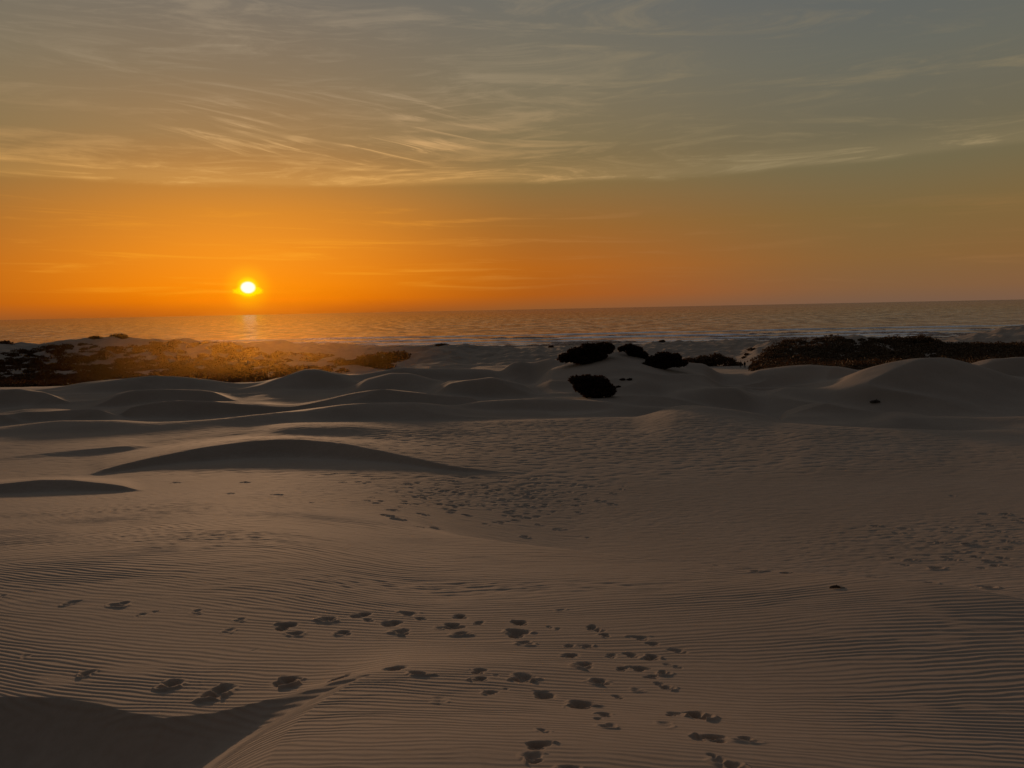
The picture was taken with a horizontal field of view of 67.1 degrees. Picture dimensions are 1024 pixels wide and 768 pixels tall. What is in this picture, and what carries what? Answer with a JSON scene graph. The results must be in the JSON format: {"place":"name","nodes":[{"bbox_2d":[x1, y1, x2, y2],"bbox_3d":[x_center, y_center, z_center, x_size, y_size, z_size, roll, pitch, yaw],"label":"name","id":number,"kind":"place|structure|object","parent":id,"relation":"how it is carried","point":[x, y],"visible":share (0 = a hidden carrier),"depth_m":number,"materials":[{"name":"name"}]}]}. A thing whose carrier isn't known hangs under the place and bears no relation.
{"place":"outdoors","nodes":[
{"label":"outdoors","id":0,"kind":"place"},
{"bbox_2d":[0,325,1023,767],"bbox_3d":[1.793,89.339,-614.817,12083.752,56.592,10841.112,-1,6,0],"label":"dune terrain","id":1,"kind":"structure","parent":0,"point":[468,557],"depth_m":10.94,"materials":[{"name":"beige sand"}]},
{"bbox_2d":[0,340,14,344],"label":"skyline shrub","id":2,"kind":"object","parent":1,"relation":"on","point":[4,342],"visible":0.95,"depth_m":322.53,"materials":[{"name":"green plant"}]},
{"bbox_2d":[88,336,102,339],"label":"skyline shrub","id":3,"kind":"object","parent":1,"relation":"on","point":[94,337],"visible":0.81,"depth_m":321.04,"materials":[{"name":"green plant"}]},
{"bbox_2d":[109,333,129,338],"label":"skyline shrub","id":4,"kind":"object","parent":1,"relation":"on","point":[122,336],"visible":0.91,"depth_m":320.66,"materials":[{"name":"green plant"}]},
{"bbox_2d":[0,339,348,386],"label":"dune vegetation","id":5,"kind":"object","parent":1,"relation":"on","point":[233,373],"visible":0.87,"depth_m":248.38,"materials":[{"name":"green plant"}]},
{"bbox_2d":[338,350,410,368],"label":"shrub","id":6,"kind":"object","parent":1,"relation":"on","point":[387,360],"visible":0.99,"depth_m":231.13,"materials":[{"name":"green plant"}]},
{"bbox_2d":[557,341,614,364],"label":"shrub","id":7,"kind":"object","parent":1,"relation":"on","point":[585,353],"visible":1,"depth_m":79.67,"materials":[{"name":"green plant"}]},
{"bbox_2d":[567,374,616,397],"bbox_3d":[6.703,0.230,64.126,4.220,2.194,1.970,-1,6,0],"label":"shrub","id":8,"kind":"object","parent":1,"relation":"on","point":[591,386],"visible":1,"depth_m":63.77,"materials":[{"name":"green plant"}]},
{"bbox_2d":[617,343,648,358],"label":"shrub","id":9,"kind":"object","parent":1,"relation":"on","point":[634,350],"visible":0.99,"depth_m":82.00,"materials":[{"name":"green plant"}]},
{"bbox_2d":[642,351,687,368],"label":"shrub","id":10,"kind":"object","parent":1,"relation":"on","point":[664,360],"visible":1,"depth_m":79.41,"materials":[{"name":"green plant"}]},
{"bbox_2d":[683,352,742,365],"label":"shrub","id":11,"kind":"object","parent":1,"relation":"on","point":[712,360],"visible":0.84,"depth_m":204.45,"materials":[{"name":"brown plant"}]},
{"bbox_2d":[829,585,844,587],"bbox_3d":[3.363,2.092,7.986,0.160,0.048,0.034,-1,6,0],"label":"driftwood","id":12,"kind":"object","parent":1,"relation":"on","point":[834,586],"visible":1,"depth_m":7.97,"materials":[{"name":"brown wood"}]},
{"bbox_2d":[747,334,1023,370],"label":"dune vegetation","id":13,"kind":"object","parent":1,"relation":"on","point":[867,357],"visible":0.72,"depth_m":231.39,"materials":[{"name":"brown plant"}]},
{"bbox_2d":[897,334,942,344],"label":"shrub","id":14,"kind":"object","parent":1,"relation":"on","point":[927,339],"visible":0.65,"depth_m":260.52,"materials":[{"name":"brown plant"}]},
{"bbox_2d":[0,299,1023,345],"bbox_3d":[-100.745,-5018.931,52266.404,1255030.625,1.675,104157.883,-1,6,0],"label":"sea","id":15,"kind":"structure","parent":0,"point":[675,323],"depth_m":1135.04,"materials":[{"name":"liquid"}]},
{"bbox_2d":[353,328,996,346],"bbox_3d":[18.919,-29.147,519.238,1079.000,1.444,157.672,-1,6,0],"label":"white water","id":16,"kind":"structure","parent":15,"relation":"on","point":[572,343],"depth_m":498.85,"materials":[{"name":"white liquid"}]},
{"bbox_2d":[0,0,1023,319],"label":"sky","id":17,"kind":"structure","parent":0,"point":[159,158],"materials":[{"name":"orange"}]}
]}

